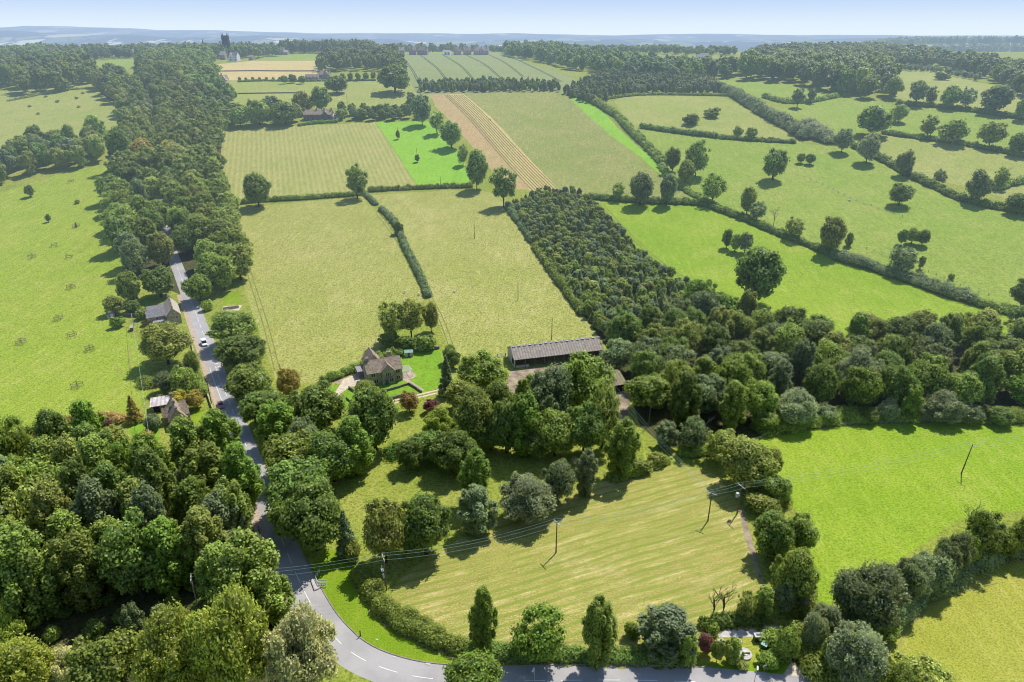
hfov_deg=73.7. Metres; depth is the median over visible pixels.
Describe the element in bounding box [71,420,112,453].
broadleaf tree
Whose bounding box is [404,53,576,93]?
wheat field
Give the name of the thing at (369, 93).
dry pasture
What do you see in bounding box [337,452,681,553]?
rough grass
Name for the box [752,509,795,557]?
broadleaf tree
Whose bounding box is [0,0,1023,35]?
sky
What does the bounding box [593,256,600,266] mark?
young tree
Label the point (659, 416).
woodland floor
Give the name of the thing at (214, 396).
pavement
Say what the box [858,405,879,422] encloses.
broadleaf tree
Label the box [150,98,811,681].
road
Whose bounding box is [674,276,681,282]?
young tree
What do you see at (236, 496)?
broadleaf tree
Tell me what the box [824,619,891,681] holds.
willow tree
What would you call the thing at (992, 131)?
broadleaf tree
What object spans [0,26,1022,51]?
hills
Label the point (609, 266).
young tree
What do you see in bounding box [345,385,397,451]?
broadleaf tree
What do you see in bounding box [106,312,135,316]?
board fence
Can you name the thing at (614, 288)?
young tree
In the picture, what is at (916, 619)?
wheel tracks
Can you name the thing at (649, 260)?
young tree
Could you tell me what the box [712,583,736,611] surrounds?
bare tree
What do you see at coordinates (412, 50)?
village house
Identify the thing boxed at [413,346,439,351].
stone wall
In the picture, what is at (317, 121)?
hedge
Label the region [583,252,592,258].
young tree
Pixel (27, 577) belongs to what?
broadleaf tree
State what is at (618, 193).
broadleaf tree
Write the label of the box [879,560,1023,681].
rough grass
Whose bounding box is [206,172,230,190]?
broadleaf tree
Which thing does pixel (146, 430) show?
shrub
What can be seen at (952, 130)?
broadleaf tree
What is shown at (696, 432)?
broadleaf tree
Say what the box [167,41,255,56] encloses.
wood
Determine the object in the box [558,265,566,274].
young tree
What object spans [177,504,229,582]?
broadleaf tree
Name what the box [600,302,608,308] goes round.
young tree
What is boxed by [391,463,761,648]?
hay field
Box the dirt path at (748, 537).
[740,508,764,586]
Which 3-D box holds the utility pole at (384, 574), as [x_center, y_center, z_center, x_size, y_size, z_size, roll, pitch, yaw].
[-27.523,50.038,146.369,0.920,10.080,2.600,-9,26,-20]
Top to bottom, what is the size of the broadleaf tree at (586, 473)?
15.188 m
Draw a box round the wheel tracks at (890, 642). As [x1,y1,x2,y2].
[888,577,990,659]
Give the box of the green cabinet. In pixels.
[760,640,767,649]
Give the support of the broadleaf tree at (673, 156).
on the hill meadow at (976, 249)
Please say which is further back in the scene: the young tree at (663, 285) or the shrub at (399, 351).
the young tree at (663, 285)
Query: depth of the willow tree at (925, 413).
210.69 m
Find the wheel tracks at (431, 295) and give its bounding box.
[379,213,453,345]
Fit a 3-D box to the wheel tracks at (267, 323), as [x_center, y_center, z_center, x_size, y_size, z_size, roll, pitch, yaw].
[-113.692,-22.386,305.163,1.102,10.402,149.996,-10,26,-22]
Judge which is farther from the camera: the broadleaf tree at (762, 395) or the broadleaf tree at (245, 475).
the broadleaf tree at (762, 395)
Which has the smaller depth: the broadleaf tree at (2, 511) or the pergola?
the broadleaf tree at (2, 511)
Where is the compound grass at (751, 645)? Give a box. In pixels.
[699,635,767,663]
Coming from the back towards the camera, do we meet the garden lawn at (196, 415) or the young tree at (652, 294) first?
the young tree at (652, 294)
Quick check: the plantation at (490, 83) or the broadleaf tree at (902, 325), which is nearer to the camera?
the broadleaf tree at (902, 325)
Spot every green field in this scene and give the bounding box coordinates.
[96,58,134,69]
[262,54,316,60]
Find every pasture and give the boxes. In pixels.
[0,83,117,176]
[0,163,146,427]
[229,81,431,106]
[854,135,1023,198]
[896,70,1023,112]
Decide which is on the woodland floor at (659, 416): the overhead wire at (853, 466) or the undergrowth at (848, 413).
the undergrowth at (848, 413)
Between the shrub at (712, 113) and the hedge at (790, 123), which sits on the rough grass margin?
the hedge at (790, 123)
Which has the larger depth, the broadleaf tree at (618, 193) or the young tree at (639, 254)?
the broadleaf tree at (618, 193)
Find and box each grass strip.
[376,121,469,184]
[569,97,678,188]
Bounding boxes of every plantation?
[417,75,560,91]
[511,185,647,258]
[563,67,725,102]
[901,63,981,79]
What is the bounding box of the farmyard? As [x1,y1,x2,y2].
[506,364,630,421]
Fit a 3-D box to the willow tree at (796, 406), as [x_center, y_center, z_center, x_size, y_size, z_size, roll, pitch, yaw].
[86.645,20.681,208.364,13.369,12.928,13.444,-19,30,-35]
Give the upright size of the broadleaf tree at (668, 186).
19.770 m
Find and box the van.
[200,338,207,345]
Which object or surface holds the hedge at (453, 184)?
on the rough grass margin
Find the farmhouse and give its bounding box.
[355,347,402,384]
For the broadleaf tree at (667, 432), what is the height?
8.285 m
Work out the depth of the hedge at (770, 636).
133.86 m
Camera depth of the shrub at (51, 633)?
134.75 m
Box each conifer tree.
[125,395,144,424]
[336,510,359,560]
[437,355,452,395]
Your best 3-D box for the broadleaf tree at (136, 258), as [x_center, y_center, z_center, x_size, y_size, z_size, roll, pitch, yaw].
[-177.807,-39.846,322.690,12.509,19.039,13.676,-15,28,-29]
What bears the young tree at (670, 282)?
on the woodland floor at (633, 292)
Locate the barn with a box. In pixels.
[507,336,603,367]
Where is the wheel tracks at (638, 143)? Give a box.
[601,108,681,181]
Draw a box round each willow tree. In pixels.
[0,599,26,642]
[0,633,60,681]
[45,644,71,681]
[130,596,206,681]
[163,468,184,502]
[183,578,269,681]
[260,599,338,681]
[420,405,456,432]
[498,472,557,524]
[774,386,819,425]
[801,612,829,646]
[810,601,843,634]
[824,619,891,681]
[829,558,911,632]
[834,345,886,391]
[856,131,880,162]
[877,397,900,420]
[882,562,906,593]
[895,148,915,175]
[915,553,935,596]
[916,402,936,419]
[924,388,970,423]
[934,530,977,570]
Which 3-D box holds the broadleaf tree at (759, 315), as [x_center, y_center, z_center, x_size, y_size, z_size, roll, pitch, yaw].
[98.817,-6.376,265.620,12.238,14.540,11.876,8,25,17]
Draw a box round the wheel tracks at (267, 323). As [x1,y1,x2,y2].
[250,271,279,369]
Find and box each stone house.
[220,73,228,82]
[303,107,333,120]
[304,74,319,79]
[318,69,330,79]
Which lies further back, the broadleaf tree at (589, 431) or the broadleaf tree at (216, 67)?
the broadleaf tree at (216, 67)
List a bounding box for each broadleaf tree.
[0,413,34,456]
[0,418,33,457]
[0,454,17,468]
[0,461,27,521]
[0,504,7,519]
[0,512,41,552]
[0,517,62,628]
[0,583,7,600]
[2,485,46,545]
[5,453,23,466]
[18,451,62,484]
[19,471,63,521]
[20,434,56,471]
[23,184,35,196]
[27,478,81,544]
[31,407,73,440]
[32,412,71,432]
[39,508,96,587]
[44,214,50,220]
[46,528,107,613]
[48,431,84,469]
[55,456,94,502]
[59,626,138,681]
[66,396,110,443]
[67,474,121,528]
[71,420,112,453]
[72,432,120,475]
[83,113,107,136]
[88,515,135,594]
[89,506,163,598]
[90,459,128,509]
[93,174,119,195]
[98,190,113,210]
[98,202,128,219]
[100,215,132,246]
[101,126,132,154]
[101,295,123,312]
[102,423,129,444]
[103,178,130,197]
[105,442,129,466]
[108,189,134,205]
[108,203,139,219]
[108,434,133,476]
[112,475,140,544]
[113,231,145,267]
[113,269,140,300]
[118,238,150,274]
[118,602,146,650]
[122,215,137,235]
[126,478,174,547]
[128,177,149,200]
[128,194,148,217]
[128,442,176,520]
[129,136,153,152]
[129,430,176,505]
[132,217,156,254]
[135,514,195,594]
[137,207,167,231]
[137,265,175,297]
[137,320,194,364]
[141,176,159,199]
[143,413,161,430]
[145,199,169,226]
[146,231,174,266]
[149,603,171,618]
[150,174,180,197]
[150,370,172,391]
[159,179,183,200]
[160,139,175,147]
[163,185,189,205]
[164,414,205,478]
[165,206,190,222]
[166,208,192,233]
[166,364,200,393]
[168,474,211,534]
[169,224,194,254]
[169,389,186,402]
[170,196,194,213]
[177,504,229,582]
[179,439,222,500]
[180,273,213,300]
[181,172,200,186]
[183,350,199,371]
[184,185,205,197]
[184,389,203,408]
[187,213,213,243]
[189,178,211,190]
[189,190,215,210]
[193,238,214,261]
[193,540,226,608]
[194,202,215,217]
[194,251,220,284]
[195,406,242,455]
[198,487,249,545]
[204,242,235,255]
[205,217,241,236]
[205,255,236,290]
[205,308,259,339]
[206,63,222,73]
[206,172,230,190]
[206,231,221,245]
[208,178,229,192]
[208,186,222,202]
[209,204,242,227]
[209,526,284,624]
[210,475,254,533]
[212,333,267,368]
[215,191,240,209]
[215,202,241,220]
[218,226,253,249]
[220,441,264,507]
[221,242,254,279]
[222,360,272,402]
[228,106,250,126]
[237,386,288,425]
[242,171,271,206]
[247,99,270,124]
[248,531,264,544]
[253,399,295,442]
[258,570,296,625]
[261,427,312,469]
[261,454,332,515]
[262,95,278,105]
[265,494,296,540]
[271,101,298,124]
[275,367,301,397]
[276,476,342,550]
[280,75,287,82]
[286,380,347,431]
[287,414,318,440]
[288,74,296,81]
[291,90,315,111]
[298,76,305,82]
[301,429,361,481]
[310,85,332,109]
[324,75,347,92]
[335,414,375,478]
[345,162,367,198]
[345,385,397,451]
[347,72,352,78]
[354,379,379,397]
[355,72,360,78]
[361,496,406,562]
[362,72,368,78]
[370,72,375,78]
[376,63,409,92]
[377,332,399,346]
[378,299,407,333]
[393,220,402,231]
[395,438,423,469]
[395,512,414,553]
[397,297,427,336]
[398,390,419,412]
[400,490,451,554]
[407,429,440,460]
[410,93,430,124]
[422,300,438,331]
[422,399,439,410]
[427,426,476,471]
[429,111,443,133]
[437,120,461,148]
[442,342,455,357]
[442,646,504,681]
[443,379,476,408]
[445,349,460,367]
[452,383,494,445]
[452,455,466,473]
[456,348,509,390]
[456,445,490,504]
[456,483,498,536]
[457,144,468,162]
[465,148,487,189]
[467,584,497,653]
[474,421,497,450]
[483,378,515,408]
[487,397,523,453]
[488,165,517,206]
[509,388,541,458]
[509,599,566,662]
[514,373,533,397]
[523,424,556,458]
[528,362,575,419]
[538,407,575,456]
[539,457,577,502]
[561,350,616,406]
[566,399,607,453]
[574,447,598,497]
[581,592,618,671]
[589,375,621,448]
[599,337,631,368]
[602,415,642,477]
[605,309,643,349]
[612,182,624,197]
[622,371,672,410]
[626,334,662,360]
[628,347,663,378]
[629,170,655,205]
[635,322,672,348]
[635,601,698,665]
[638,303,660,334]
[653,420,679,448]
[656,344,697,372]
[659,358,694,388]
[660,174,677,204]
[660,306,688,329]
[660,336,688,357]
[664,146,680,171]
[666,298,691,316]
[667,370,702,428]
[670,317,706,353]
[677,159,695,181]
[679,415,709,448]
[679,633,699,667]
[682,277,717,300]
[684,306,706,329]
[685,138,711,176]
[688,290,721,324]
[694,354,717,375]
[695,373,726,414]
[697,321,730,356]
[698,633,714,653]
[700,171,726,198]
[705,305,734,337]
[706,428,735,460]
[708,344,732,366]
[710,639,726,661]
[714,358,755,386]
[716,291,738,310]
[716,434,780,487]
[717,380,748,429]
[722,228,732,247]
[722,350,766,380]
[724,338,759,353]
[725,635,744,664]
[728,309,756,340]
[729,233,740,251]
[733,125,743,134]
[734,245,787,300]
[736,289,758,318]
[736,589,756,618]
[738,231,753,252]
[740,186,757,213]
[744,127,757,136]
[744,378,779,416]
[748,200,766,218]
[749,327,776,353]
[751,306,781,330]
[751,409,781,428]
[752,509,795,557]
[752,585,777,618]
[757,351,795,381]
[761,322,785,349]
[762,147,790,179]
[762,473,794,501]
[767,358,795,402]
[769,446,784,475]
[769,546,820,598]
[772,306,808,325]
[773,317,807,358]
[773,579,796,613]
[775,625,801,657]
[777,543,795,560]
[784,216,805,235]
[786,510,821,548]
[788,338,816,387]
[791,88,806,105]
[794,319,832,346]
[797,153,805,162]
[797,313,834,330]
[802,359,841,405]
[805,154,815,164]
[807,88,816,102]
[814,338,849,371]
[816,404,837,420]
[818,330,851,363]
[820,216,848,249]
[820,635,843,662]
[831,127,854,152]
[838,366,885,405]
[845,232,854,245]
[845,310,885,341]
[845,311,871,343]
[846,334,877,347]
[848,343,877,360]
[856,105,894,134]
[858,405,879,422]
[871,348,904,368]
[876,624,902,640]
[877,333,900,352]
[878,315,921,347]
[879,364,920,406]
[879,658,916,681]
[880,334,915,366]
[888,182,916,205]
[888,243,919,270]
[890,104,910,121]
[891,650,955,681]
[893,555,930,601]
[897,229,908,242]
[899,384,924,421]
[906,351,950,397]
[907,227,919,243]
[908,309,938,349]
[909,80,929,100]
[911,336,953,365]
[912,549,957,594]
[914,320,956,355]
[917,228,930,244]
[919,114,939,134]
[925,86,939,101]
[932,542,963,578]
[933,168,947,182]
[935,370,985,403]
[936,118,970,143]
[939,312,963,357]
[940,84,962,108]
[951,311,974,340]
[956,340,994,373]
[958,530,982,561]
[959,86,977,105]
[959,320,1010,348]
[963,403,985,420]
[965,168,994,197]
[965,508,1006,556]
[966,307,1004,329]
[968,337,1010,355]
[968,353,1008,406]
[975,120,1008,145]
[980,84,1016,109]
[983,521,1006,543]
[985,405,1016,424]
[991,527,1021,557]
[993,166,1010,183]
[993,346,1023,393]
[1000,337,1023,353]
[1003,371,1023,407]
[1005,192,1023,213]
[1006,305,1023,321]
[1006,317,1023,334]
[1006,318,1023,342]
[1008,132,1023,152]
[1008,277,1023,305]
[1012,516,1023,549]
[1014,98,1023,119]
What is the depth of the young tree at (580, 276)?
314.43 m
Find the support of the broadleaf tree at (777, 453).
on the lush field at (893, 513)
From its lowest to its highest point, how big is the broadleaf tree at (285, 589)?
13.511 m
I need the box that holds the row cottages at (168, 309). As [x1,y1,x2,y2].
[145,294,181,326]
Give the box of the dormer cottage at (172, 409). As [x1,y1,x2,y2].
[161,392,190,425]
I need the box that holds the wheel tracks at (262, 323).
[247,273,274,370]
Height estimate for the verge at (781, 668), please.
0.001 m
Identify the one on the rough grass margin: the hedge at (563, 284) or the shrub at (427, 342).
the hedge at (563, 284)
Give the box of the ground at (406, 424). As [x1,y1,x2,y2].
[0,52,1023,681]
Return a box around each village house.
[219,51,227,59]
[228,51,240,60]
[248,55,255,59]
[279,46,284,54]
[399,46,404,54]
[409,45,415,54]
[417,45,428,54]
[444,50,450,54]
[453,46,460,54]
[463,46,470,54]
[473,46,479,54]
[480,46,488,54]
[696,54,708,58]
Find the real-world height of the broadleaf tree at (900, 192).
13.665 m
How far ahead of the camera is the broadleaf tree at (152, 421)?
205.76 m
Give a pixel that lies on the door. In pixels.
(156, 409)
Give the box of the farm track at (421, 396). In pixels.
[394,392,436,403]
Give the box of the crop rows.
[445,95,556,189]
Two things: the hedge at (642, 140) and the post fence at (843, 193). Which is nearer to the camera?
the post fence at (843, 193)
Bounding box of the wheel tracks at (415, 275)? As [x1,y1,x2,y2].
[376,213,447,343]
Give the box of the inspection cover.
[739,647,751,660]
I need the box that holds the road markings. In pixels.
[161,199,694,681]
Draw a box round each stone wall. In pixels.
[221,70,313,71]
[223,305,238,309]
[238,92,296,93]
[386,382,408,390]
[409,382,421,392]
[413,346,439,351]
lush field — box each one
[596,201,1013,338]
[754,423,1023,605]
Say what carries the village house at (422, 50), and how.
on the wheat field at (422, 67)
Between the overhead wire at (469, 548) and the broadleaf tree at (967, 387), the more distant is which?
the broadleaf tree at (967, 387)
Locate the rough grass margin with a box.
[13,81,1023,679]
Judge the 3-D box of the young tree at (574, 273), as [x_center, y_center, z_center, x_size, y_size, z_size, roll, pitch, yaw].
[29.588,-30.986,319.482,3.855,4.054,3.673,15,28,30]
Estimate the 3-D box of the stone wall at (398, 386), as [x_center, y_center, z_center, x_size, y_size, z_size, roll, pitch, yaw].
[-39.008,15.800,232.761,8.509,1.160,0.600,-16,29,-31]
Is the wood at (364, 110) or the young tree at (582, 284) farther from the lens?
the wood at (364, 110)
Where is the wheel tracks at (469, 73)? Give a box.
[405,54,560,81]
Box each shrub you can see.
[24,619,42,630]
[41,624,61,642]
[51,602,74,618]
[81,618,105,642]
[100,417,111,426]
[109,316,125,327]
[111,605,126,623]
[122,299,141,312]
[134,308,145,319]
[141,318,151,325]
[141,429,154,437]
[142,617,149,628]
[156,391,168,396]
[164,592,180,606]
[168,385,186,394]
[184,579,199,591]
[190,597,205,610]
[200,299,213,310]
[345,540,361,563]
[380,440,401,462]
[394,348,403,355]
[397,335,415,348]
[414,334,436,350]
[624,621,639,638]
[633,457,654,474]
[647,451,668,465]
[682,113,699,123]
[703,107,720,117]
[705,619,719,636]
[736,660,748,670]
[744,491,782,513]
[755,648,780,669]
[933,71,951,79]
[948,273,955,279]
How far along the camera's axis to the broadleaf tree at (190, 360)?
237.18 m
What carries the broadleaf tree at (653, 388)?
on the woodland floor at (659, 416)
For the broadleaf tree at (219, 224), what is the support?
on the woodland floor at (189, 261)
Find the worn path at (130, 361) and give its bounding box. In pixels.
[128,347,132,374]
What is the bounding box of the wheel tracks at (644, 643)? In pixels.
[586,630,705,647]
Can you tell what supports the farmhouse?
on the lawn at (425, 366)
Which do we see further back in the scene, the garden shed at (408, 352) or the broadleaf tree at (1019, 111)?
the broadleaf tree at (1019, 111)
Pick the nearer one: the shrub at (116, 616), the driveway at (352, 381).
the shrub at (116, 616)
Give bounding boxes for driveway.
[223,305,241,310]
[336,374,362,395]
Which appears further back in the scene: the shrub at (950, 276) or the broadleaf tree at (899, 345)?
the shrub at (950, 276)
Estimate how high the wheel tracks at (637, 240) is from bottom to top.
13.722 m
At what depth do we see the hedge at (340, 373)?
239.27 m
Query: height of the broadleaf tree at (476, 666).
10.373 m
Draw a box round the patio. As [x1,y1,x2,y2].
[403,370,423,389]
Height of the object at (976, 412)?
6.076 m
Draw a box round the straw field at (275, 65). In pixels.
[217,61,317,79]
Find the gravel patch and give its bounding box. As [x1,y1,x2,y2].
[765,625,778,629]
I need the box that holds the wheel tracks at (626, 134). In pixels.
[594,104,658,163]
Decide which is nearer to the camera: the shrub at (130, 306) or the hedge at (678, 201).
the shrub at (130, 306)
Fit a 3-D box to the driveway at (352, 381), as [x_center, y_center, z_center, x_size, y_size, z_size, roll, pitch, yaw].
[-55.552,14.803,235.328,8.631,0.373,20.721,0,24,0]
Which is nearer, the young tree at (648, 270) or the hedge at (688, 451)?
the hedge at (688, 451)
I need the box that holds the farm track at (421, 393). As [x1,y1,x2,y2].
[393,388,443,400]
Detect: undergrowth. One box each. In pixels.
[749,413,844,437]
[754,494,818,618]
[802,525,1023,648]
[833,404,942,424]
[949,404,1023,424]
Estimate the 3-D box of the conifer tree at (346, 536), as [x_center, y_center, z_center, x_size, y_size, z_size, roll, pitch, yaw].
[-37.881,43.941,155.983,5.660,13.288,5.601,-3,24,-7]
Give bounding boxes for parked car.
[217,400,223,408]
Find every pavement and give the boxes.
[177,295,232,438]
[251,506,293,608]
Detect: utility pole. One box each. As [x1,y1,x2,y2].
[190,573,197,604]
[381,554,386,590]
[554,520,559,552]
[707,491,716,520]
[735,483,744,513]
[961,442,976,473]
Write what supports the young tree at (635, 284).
on the woodland floor at (633, 292)
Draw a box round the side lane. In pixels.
[784,659,806,677]
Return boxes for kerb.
[305,556,711,667]
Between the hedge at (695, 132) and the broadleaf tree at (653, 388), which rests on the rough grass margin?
the hedge at (695, 132)
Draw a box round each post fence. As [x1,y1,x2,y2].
[756,420,1013,439]
[801,175,902,216]
[866,247,985,293]
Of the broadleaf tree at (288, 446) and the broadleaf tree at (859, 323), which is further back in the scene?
the broadleaf tree at (859, 323)
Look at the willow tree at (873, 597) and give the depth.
132.83 m
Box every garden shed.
[106,312,114,318]
[404,349,412,356]
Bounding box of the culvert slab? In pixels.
[311,578,318,590]
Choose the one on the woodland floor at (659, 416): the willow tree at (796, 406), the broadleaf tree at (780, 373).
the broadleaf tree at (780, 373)
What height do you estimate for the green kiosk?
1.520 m
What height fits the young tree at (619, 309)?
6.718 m
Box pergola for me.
[402,365,411,371]
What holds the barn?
on the ground at (406, 424)
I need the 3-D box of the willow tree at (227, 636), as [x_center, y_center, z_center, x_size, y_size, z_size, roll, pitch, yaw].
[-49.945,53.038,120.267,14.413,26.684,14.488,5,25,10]
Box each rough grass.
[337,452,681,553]
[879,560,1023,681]
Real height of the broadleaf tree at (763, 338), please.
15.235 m
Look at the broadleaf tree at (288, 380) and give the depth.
221.26 m
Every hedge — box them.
[7,87,92,100]
[65,410,126,424]
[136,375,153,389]
[194,368,209,396]
[237,78,375,81]
[239,191,359,203]
[297,119,337,125]
[319,360,362,381]
[350,561,468,654]
[364,191,378,204]
[367,181,472,191]
[375,347,397,357]
[378,205,432,297]
[463,640,696,667]
[504,201,532,242]
[531,241,585,315]
[566,91,610,110]
[583,192,727,212]
[603,457,671,482]
[605,106,666,164]
[608,92,725,98]
[639,122,718,137]
[656,162,714,201]
[677,443,709,457]
[697,609,768,630]
[702,78,813,139]
[718,134,796,142]
[722,207,839,256]
[754,475,792,507]
[758,626,798,663]
[761,92,839,102]
[785,619,841,681]
[800,116,836,142]
[829,249,981,303]
[850,141,1023,214]
[881,129,1023,156]
[895,99,1023,119]
[974,297,1018,314]
[991,175,1023,189]
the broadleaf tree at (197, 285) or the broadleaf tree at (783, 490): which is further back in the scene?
the broadleaf tree at (197, 285)
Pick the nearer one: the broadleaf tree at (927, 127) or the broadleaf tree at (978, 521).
the broadleaf tree at (978, 521)
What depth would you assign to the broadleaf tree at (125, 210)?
361.06 m
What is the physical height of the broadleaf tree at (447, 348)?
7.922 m
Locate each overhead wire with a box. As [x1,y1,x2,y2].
[131,315,148,431]
[383,521,555,555]
[385,524,536,552]
[388,528,547,559]
[738,442,966,482]
[745,451,955,487]
[749,447,956,483]
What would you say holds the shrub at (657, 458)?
on the rough grass at (392, 481)
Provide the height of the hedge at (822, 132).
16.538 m
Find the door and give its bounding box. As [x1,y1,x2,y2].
[153,406,160,412]
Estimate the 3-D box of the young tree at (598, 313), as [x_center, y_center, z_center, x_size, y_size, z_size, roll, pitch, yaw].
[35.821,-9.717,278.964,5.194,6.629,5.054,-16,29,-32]
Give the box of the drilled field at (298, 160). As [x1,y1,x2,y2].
[221,122,416,198]
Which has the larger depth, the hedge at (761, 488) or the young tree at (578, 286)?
the young tree at (578, 286)
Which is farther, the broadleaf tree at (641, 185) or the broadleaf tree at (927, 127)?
the broadleaf tree at (927, 127)
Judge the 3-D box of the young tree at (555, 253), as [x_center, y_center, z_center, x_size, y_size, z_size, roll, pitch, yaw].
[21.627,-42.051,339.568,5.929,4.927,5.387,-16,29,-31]
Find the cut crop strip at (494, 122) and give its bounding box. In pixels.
[449,94,555,190]
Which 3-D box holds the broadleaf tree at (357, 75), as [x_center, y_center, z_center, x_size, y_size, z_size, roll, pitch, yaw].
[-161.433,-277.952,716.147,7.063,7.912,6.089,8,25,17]
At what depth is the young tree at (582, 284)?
304.96 m
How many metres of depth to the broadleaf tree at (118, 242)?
326.00 m
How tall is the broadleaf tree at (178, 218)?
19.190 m
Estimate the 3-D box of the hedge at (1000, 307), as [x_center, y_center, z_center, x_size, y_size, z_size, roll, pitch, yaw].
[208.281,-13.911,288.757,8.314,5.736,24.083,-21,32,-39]
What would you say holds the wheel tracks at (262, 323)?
on the meadow at (329, 275)
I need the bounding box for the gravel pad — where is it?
[717,629,762,636]
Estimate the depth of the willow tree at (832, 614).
132.87 m
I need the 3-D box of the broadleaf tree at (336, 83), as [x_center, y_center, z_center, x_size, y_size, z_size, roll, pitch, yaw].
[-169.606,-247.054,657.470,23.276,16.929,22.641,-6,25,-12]
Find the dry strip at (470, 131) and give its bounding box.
[431,94,530,189]
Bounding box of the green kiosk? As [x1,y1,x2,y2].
[753,632,764,641]
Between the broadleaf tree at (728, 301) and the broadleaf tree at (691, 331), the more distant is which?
the broadleaf tree at (728, 301)
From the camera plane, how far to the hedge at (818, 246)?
365.29 m
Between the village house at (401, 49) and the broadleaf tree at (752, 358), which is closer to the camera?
the broadleaf tree at (752, 358)
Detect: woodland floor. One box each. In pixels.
[16,518,279,681]
[98,74,235,293]
[527,194,678,336]
[596,322,1023,447]
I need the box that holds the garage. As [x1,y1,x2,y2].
[150,395,169,412]
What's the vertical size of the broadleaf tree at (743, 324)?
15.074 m
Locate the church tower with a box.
[221,33,229,57]
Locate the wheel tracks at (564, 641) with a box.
[404,603,698,641]
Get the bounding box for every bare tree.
[706,585,725,611]
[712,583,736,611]
[797,590,817,618]
[960,500,984,530]
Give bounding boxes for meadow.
[237,197,423,382]
[372,190,600,361]
[465,92,692,199]
[615,95,799,142]
[636,129,1023,305]
[718,79,822,103]
[777,98,891,133]
[886,107,1023,151]
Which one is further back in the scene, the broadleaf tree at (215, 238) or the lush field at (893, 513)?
the broadleaf tree at (215, 238)
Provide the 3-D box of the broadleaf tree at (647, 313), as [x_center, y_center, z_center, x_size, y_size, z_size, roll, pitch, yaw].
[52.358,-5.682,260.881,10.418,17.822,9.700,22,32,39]
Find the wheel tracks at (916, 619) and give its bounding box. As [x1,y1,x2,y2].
[897,582,997,650]
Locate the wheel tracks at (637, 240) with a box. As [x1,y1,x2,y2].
[603,204,690,280]
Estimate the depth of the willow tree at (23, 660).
118.77 m
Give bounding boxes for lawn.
[128,421,159,442]
[140,297,153,306]
[189,407,204,423]
[222,292,240,304]
[328,385,338,391]
[341,389,354,408]
[348,350,442,395]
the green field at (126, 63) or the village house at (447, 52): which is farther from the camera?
the village house at (447, 52)
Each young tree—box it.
[544,247,553,255]
[551,251,560,258]
[555,255,561,263]
[556,248,562,255]
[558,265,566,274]
[564,268,570,276]
[565,264,572,272]
[568,277,578,286]
[571,270,577,277]
[573,283,580,293]
[574,247,581,256]
[575,264,581,269]
[575,289,581,296]
[576,254,582,263]
[577,270,582,281]
[578,280,584,290]
[579,293,586,302]
[580,258,586,268]
[581,269,588,277]
[582,281,591,292]
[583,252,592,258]
[583,289,591,294]
[583,299,593,305]
[585,255,590,264]
[585,303,592,316]
[587,311,594,321]
[589,280,599,291]
[591,270,598,280]
[591,286,600,292]
[591,291,599,298]
[591,317,597,328]
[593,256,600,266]
[593,296,602,301]
[593,309,603,318]
[594,303,601,311]
[596,250,602,256]
[596,317,604,330]
[598,255,604,262]
[598,268,604,276]
[598,314,608,320]
[599,277,607,285]
[599,321,607,332]
[600,261,607,267]
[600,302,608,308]
[601,282,608,291]
[602,251,610,256]
[602,295,608,304]
[603,256,611,263]
[604,285,611,293]
[605,269,612,279]
[606,289,613,297]
[606,309,616,319]
[607,262,612,269]
[608,295,618,304]
[611,265,616,273]
[611,286,617,293]
[612,299,621,306]
[615,278,626,288]
[615,289,622,295]
[615,304,621,314]
[616,253,625,263]
[617,262,623,272]
[619,265,627,274]
[620,296,630,304]
[622,259,628,264]
[622,301,628,310]
[624,283,631,294]
[626,289,632,299]
[627,262,635,269]
[627,277,633,284]
[631,255,638,262]
[631,272,638,279]
[632,280,639,290]
[632,304,641,317]
[633,293,637,303]
[636,251,642,258]
[636,261,642,272]
[636,295,648,305]
[637,271,642,282]
[638,287,647,295]
[642,257,652,266]
[642,262,650,272]
[643,281,653,291]
[645,267,652,276]
[649,269,657,277]
[649,291,656,298]
[652,260,660,268]
[652,277,659,285]
[653,284,660,294]
[657,288,665,295]
[658,265,667,274]
[658,295,663,309]
[660,281,666,292]
[662,272,668,279]
[665,266,676,276]
[667,278,674,288]
[669,281,676,293]
[670,292,676,298]
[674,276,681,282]
[676,291,684,297]
[677,281,684,290]
[683,275,689,286]
[918,256,926,268]
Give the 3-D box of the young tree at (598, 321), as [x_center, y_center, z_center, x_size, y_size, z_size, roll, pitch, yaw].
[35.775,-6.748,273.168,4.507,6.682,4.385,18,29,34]
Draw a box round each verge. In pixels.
[311,550,451,664]
[452,659,788,673]
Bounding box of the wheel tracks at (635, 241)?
[600,204,682,278]
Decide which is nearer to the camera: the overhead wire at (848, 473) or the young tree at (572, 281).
the overhead wire at (848, 473)
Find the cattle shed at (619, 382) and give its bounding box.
[607,367,626,391]
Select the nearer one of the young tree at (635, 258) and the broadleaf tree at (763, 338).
the broadleaf tree at (763, 338)
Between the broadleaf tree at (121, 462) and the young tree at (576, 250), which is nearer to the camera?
the broadleaf tree at (121, 462)
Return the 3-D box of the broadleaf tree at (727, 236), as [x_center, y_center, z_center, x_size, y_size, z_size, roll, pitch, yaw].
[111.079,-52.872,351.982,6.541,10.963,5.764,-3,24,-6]
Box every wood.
[0,43,45,58]
[0,50,97,91]
[0,122,105,182]
[28,41,499,56]
[45,48,85,61]
[58,44,142,58]
[89,62,160,184]
[133,44,216,64]
[133,55,230,182]
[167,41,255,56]
[198,43,280,56]
[205,97,301,121]
[277,38,376,52]
[315,43,407,70]
[334,91,414,118]
[488,44,737,54]
[502,39,705,74]
[701,54,739,78]
[739,48,904,96]
[748,40,951,66]
[861,35,1023,44]
[917,43,1023,51]
[939,49,1023,93]
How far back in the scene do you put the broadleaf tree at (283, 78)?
701.48 m

